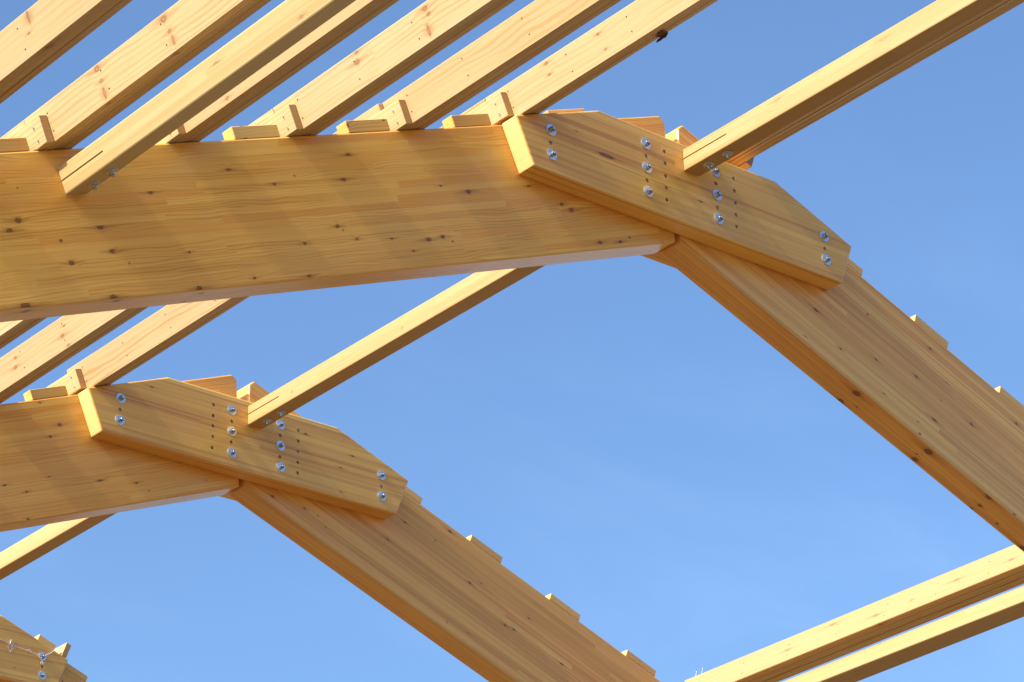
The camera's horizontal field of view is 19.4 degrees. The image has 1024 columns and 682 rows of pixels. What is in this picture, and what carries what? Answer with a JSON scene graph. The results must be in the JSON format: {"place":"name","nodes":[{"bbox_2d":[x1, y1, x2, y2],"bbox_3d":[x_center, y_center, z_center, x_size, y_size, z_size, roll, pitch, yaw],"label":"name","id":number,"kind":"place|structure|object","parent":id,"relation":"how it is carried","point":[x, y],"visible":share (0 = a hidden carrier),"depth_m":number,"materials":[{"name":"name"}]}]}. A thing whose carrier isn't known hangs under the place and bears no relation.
{"place":"outdoors","nodes":[
{"label":"outdoors","id":0,"kind":"place"},
{"bbox_2d":[0,375,238,531],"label":"rafter","id":1,"kind":"object","parent":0,"point":[58,463],"visible":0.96,"depth_m":19.67,"materials":[{"name":"brown wood"}]},
{"bbox_2d":[23,385,67,400],"bbox_3d":[-3.079,0.354,19.758,0.293,0.070,0.084,-7,-16,-45],"label":"cleat","id":2,"kind":"object","parent":1,"relation":"on","point":[46,393],"visible":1,"depth_m":19.71,"materials":[{"name":"beige wood"}]},
{"bbox_2d":[46,368,85,395],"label":"splice block","id":3,"kind":"structure","parent":1,"relation":"on","point":[73,381],"depth_m":19.89,"materials":[{"name":"beige wood"}]},
{"bbox_2d":[220,492,235,500],"bbox_3d":[-2.023,0.809,20.831,2.691,0.539,0.134,18,-33,-36],"label":"ridge plate","id":4,"kind":"object","parent":1,"relation":"attached to","point":[226,495],"depth_m":20.77,"materials":[{"name":"brown wood"}]},
{"bbox_2d":[78,377,407,518],"bbox_3d":[-1.802,0.686,20.597,2.691,0.539,0.168,18,-33,-36],"label":"ridge plate","id":5,"kind":"object","parent":1,"relation":"attached to","point":[187,423],"visible":1,"depth_m":20.48,"materials":[{"name":"wood"}]},
{"bbox_2d":[248,265,544,428],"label":"ridge beam","id":6,"kind":"structure","parent":5,"relation":"attached to","point":[435,312],"depth_m":19.57,"materials":[{"name":"wood"}]},
{"bbox_2d":[229,382,660,681],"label":"rafter","id":7,"kind":"object","parent":5,"relation":"attached to","point":[420,568],"visible":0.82,"depth_m":21.43,"materials":[{"name":"brown wood"}]},
{"bbox_2d":[404,486,422,503],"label":"cleat","id":8,"kind":"object","parent":7,"relation":"on","point":[413,495],"visible":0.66,"depth_m":21.54,"materials":[{"name":"brown wood"}]},
{"bbox_2d":[466,535,502,562],"bbox_3d":[-0.212,1.531,21.845,0.310,0.055,0.084,38,-43,-23],"label":"cleat","id":9,"kind":"object","parent":7,"relation":"on","point":[485,548],"visible":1,"depth_m":21.81,"materials":[{"name":"brown wood"}]},
{"bbox_2d":[545,594,579,620],"bbox_3d":[0.367,1.983,22.154,0.303,0.054,0.084,38,-43,-23],"label":"cleat","id":10,"kind":"object","parent":7,"relation":"on","point":[564,606],"visible":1,"depth_m":22.12,"materials":[{"name":"beige wood"}]},
{"bbox_2d":[621,650,655,676],"bbox_3d":[0.942,2.431,22.461,0.306,0.055,0.084,38,-43,-23],"label":"cleat","id":11,"kind":"object","parent":7,"relation":"on","point":[639,662],"visible":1,"depth_m":22.43,"materials":[{"name":"beige wood"}]},
{"bbox_2d":[685,545,1023,681],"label":"purlin","id":12,"kind":"object","parent":7,"relation":"on","point":[988,576],"visible":1,"depth_m":21.33,"materials":[{"name":"brown wood"}]},
{"bbox_2d":[0,116,674,321],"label":"rafter","id":13,"kind":"object","parent":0,"point":[167,224],"visible":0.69,"depth_m":15.54,"materials":[{"name":"brown wood"}]},
{"bbox_2d":[0,120,24,138],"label":"purlin","id":14,"kind":"object","parent":13,"relation":"on","point":[15,129],"visible":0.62,"depth_m":14.79,"materials":[{"name":"beige wood"}]},
{"bbox_2d":[0,137,29,152],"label":"cleat","id":15,"kind":"object","parent":13,"relation":"on","point":[13,145],"visible":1,"depth_m":14.52,"materials":[{"name":"beige wood"}]},
{"bbox_2d":[9,115,53,150],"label":"splice block","id":16,"kind":"structure","parent":13,"relation":"on","point":[36,132],"depth_m":14.59,"materials":[{"name":"beige wood"}]},
{"bbox_2d":[0,0,131,103],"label":"purlin","id":17,"kind":"object","parent":13,"relation":"on","point":[37,37],"visible":1,"depth_m":13.27,"materials":[{"name":"brown wood"}]},
{"bbox_2d":[0,109,274,348],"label":"purlin","id":18,"kind":"object","parent":13,"relation":"on","point":[10,331],"visible":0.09,"depth_m":17.75,"materials":[{"name":"beige wood"}]},
{"bbox_2d":[24,0,270,149],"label":"purlin","id":19,"kind":"object","parent":13,"relation":"on","point":[155,52],"visible":0.92,"depth_m":14.10,"materials":[{"name":"brown wood"}]},
{"bbox_2d":[157,125,185,143],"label":"splice block","id":20,"kind":"structure","parent":13,"relation":"on","point":[175,135],"depth_m":15.14,"materials":[{"name":"beige wood"}]},
{"bbox_2d":[0,104,383,403],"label":"purlin","id":21,"kind":"object","parent":13,"relation":"on","point":[46,350],"visible":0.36,"depth_m":18.72,"materials":[{"name":"brown wood"}]},
{"bbox_2d":[58,0,355,194],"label":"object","id":22,"kind":"structure","parent":13,"relation":"attached to","point":[277,31],"depth_m":13.86,"materials":[{"name":"wood"}]},
{"bbox_2d":[222,124,279,139],"bbox_3d":[-1.362,-1.079,15.641,0.314,0.070,0.084,-7,-16,-45],"label":"cleat","id":23,"kind":"object","parent":13,"relation":"on","point":[250,132],"visible":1,"depth_m":15.59,"materials":[{"name":"beige wood"}]},
{"bbox_2d":[67,99,485,394],"bbox_3d":[-1.485,-0.507,18.547,0.155,0.204,4.405,-7,-16,-45],"label":"purlin","id":24,"kind":"object","parent":13,"relation":"on","point":[143,342],"visible":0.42,"depth_m":19.39,"materials":[{"name":"brown wood"}]},
{"bbox_2d":[259,104,302,136],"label":"splice block","id":25,"kind":"structure","parent":13,"relation":"on","point":[286,120],"depth_m":15.74,"materials":[{"name":"beige wood"}]},
{"bbox_2d":[174,0,398,142],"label":"purlin","id":26,"kind":"object","parent":13,"relation":"on","point":[340,26],"visible":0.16,"depth_m":14.65,"materials":[{"name":"brown wood"}]},
{"bbox_2d":[336,119,389,133],"bbox_3d":[-0.805,-1.151,16.205,0.307,0.070,0.084,-7,-16,-45],"label":"cleat","id":27,"kind":"object","parent":13,"relation":"on","point":[363,126],"visible":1,"depth_m":16.15,"materials":[{"name":"beige wood"}]},
{"bbox_2d":[368,99,411,130],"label":"splice block","id":28,"kind":"structure","parent":13,"relation":"on","point":[395,114],"depth_m":16.30,"materials":[{"name":"beige wood"}]},
{"bbox_2d":[273,0,514,136],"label":"purlin","id":29,"kind":"object","parent":13,"relation":"on","point":[403,46],"visible":0.93,"depth_m":15.27,"materials":[{"name":"brown wood"}]},
{"bbox_2d":[442,113,491,127],"bbox_3d":[-0.252,-1.222,16.764,0.293,0.070,0.084,-7,-16,-45],"label":"cleat","id":30,"kind":"object","parent":13,"relation":"on","point":[467,120],"visible":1,"depth_m":16.71,"materials":[{"name":"beige wood"}]},
{"bbox_2d":[465,92,513,124],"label":"splice block","id":31,"kind":"structure","parent":13,"relation":"on","point":[497,108],"depth_m":16.89,"materials":[{"name":"beige wood"}]},
{"bbox_2d":[383,0,620,129],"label":"purlin","id":32,"kind":"object","parent":13,"relation":"on","point":[530,31],"visible":0.91,"depth_m":15.84,"materials":[{"name":"brown wood"}]},
{"bbox_2d":[542,108,584,113],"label":"cleat","id":33,"kind":"object","parent":13,"relation":"on","point":[564,110],"visible":0.24,"depth_m":17.29,"materials":[{"name":"beige wood"}]},
{"bbox_2d":[485,0,717,124],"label":"purlin","id":34,"kind":"object","parent":13,"relation":"on","point":[600,49],"visible":0.84,"depth_m":16.41,"materials":[{"name":"brown wood"}]},
{"bbox_2d":[656,30,667,42],"bbox_3d":[0.815,-1.653,16.195,0.064,0.029,0.155,1,-26,-7],"label":"torn scrap","id":35,"kind":"object","parent":34,"relation":"hanging from","point":[662,34],"visible":1,"depth_m":16.20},
{"bbox_2d":[641,251,674,267],"bbox_3d":[0.803,-0.767,17.837,2.691,0.539,0.134,18,-33,-36],"label":"ridge plate","id":36,"kind":"object","parent":13,"relation":"attached to","point":[657,256],"visible":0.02,"depth_m":17.79,"materials":[{"name":"brown wood"}]},
{"bbox_2d":[502,111,850,289],"bbox_3d":[1.025,-0.890,17.603,2.691,0.539,0.168,18,-33,-36],"label":"ridge plate","id":37,"kind":"object","parent":13,"relation":"attached to","point":[614,163],"visible":1,"depth_m":17.47,"materials":[{"name":"wood"}]},
{"bbox_2d":[659,126,1023,551],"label":"rafter","id":38,"kind":"object","parent":37,"relation":"attached to","point":[866,352],"visible":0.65,"depth_m":18.41,"materials":[{"name":"brown wood"}]},
{"bbox_2d":[737,157,753,169],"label":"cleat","id":39,"kind":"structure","parent":38,"relation":"on","point":[746,165],"depth_m":18.08,"materials":[{"name":"brown wood"}]},
{"bbox_2d":[847,258,862,275],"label":"cleat","id":40,"kind":"object","parent":38,"relation":"on","point":[854,267],"visible":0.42,"depth_m":18.55,"materials":[{"name":"brown wood"}]},
{"bbox_2d":[725,0,1023,165],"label":"purlin","id":41,"kind":"object","parent":38,"relation":"on","point":[914,58],"visible":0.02,"depth_m":17.27,"materials":[{"name":"brown wood"}]},
{"bbox_2d":[784,586,1023,681],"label":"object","id":42,"kind":"structure","parent":38,"relation":"attached to","point":[982,617],"depth_m":20.91,"materials":[{"name":"beige wood"}]},
{"bbox_2d":[910,315,948,347],"bbox_3d":[2.614,-0.045,18.851,0.310,0.055,0.084,38,-43,-23],"label":"cleat","id":43,"kind":"object","parent":38,"relation":"on","point":[930,330],"visible":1,"depth_m":18.82,"materials":[{"name":"brown wood"}]},
{"bbox_2d":[995,386,1023,412],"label":"cleat","id":44,"kind":"object","parent":38,"relation":"on","point":[1010,398],"visible":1,"depth_m":19.11,"materials":[{"name":"brown wood"}]},
{"bbox_2d":[683,0,1003,175],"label":"ridge beam","id":45,"kind":"structure","parent":37,"relation":"attached to","point":[909,35],"depth_m":16.78,"materials":[{"name":"wood"}]},
{"bbox_2d":[0,0,1023,681],"label":"sky","id":46,"kind":"structure","parent":0,"point":[628,447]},
{"bbox_3d":[-7.241,2.565,21.360,7.123,0.800,0.191,-7,-16,-45],"label":"rafter","id":47,"kind":"object","parent":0,"visible":0},
{"bbox_2d":[0,615,67,681],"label":"ridge plate","id":48,"kind":"object","parent":47,"relation":"attached to","point":[18,664],"visible":1,"depth_m":24.16,"materials":[{"name":"wood"}]},
{"bbox_2d":[0,639,56,664],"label":"string","id":49,"kind":"object","parent":48,"relation":"attached to","point":[24,649],"visible":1,"depth_m":24.14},
{"bbox_2d":[35,634,55,649],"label":"cleat","id":50,"kind":"object","parent":48,"relation":"attached to","point":[45,641],"visible":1,"depth_m":24.35,"materials":[{"name":"beige wood"}]},
{"bbox_2d":[0,513,115,579],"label":"ridge beam","id":51,"kind":"structure","parent":48,"relation":"attached to","point":[39,543],"depth_m":22.42,"materials":[{"name":"wood"}]},
{"bbox_2d":[54,643,70,657],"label":"splice block","id":52,"kind":"structure","parent":48,"relation":"on","point":[63,650],"depth_m":24.46,"materials":[{"name":"beige wood"}]},
{"bbox_2d":[59,669,83,681],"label":"rafter","id":53,"kind":"object","parent":48,"relation":"attached to","point":[67,676],"depth_m":24.53,"materials":[{"name":"brown wood"}]},
{"bbox_2d":[65,663,87,681],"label":"cleat","id":54,"kind":"object","parent":53,"relation":"on","point":[76,672],"visible":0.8,"depth_m":24.59,"materials":[{"name":"beige wood"}]}
]}

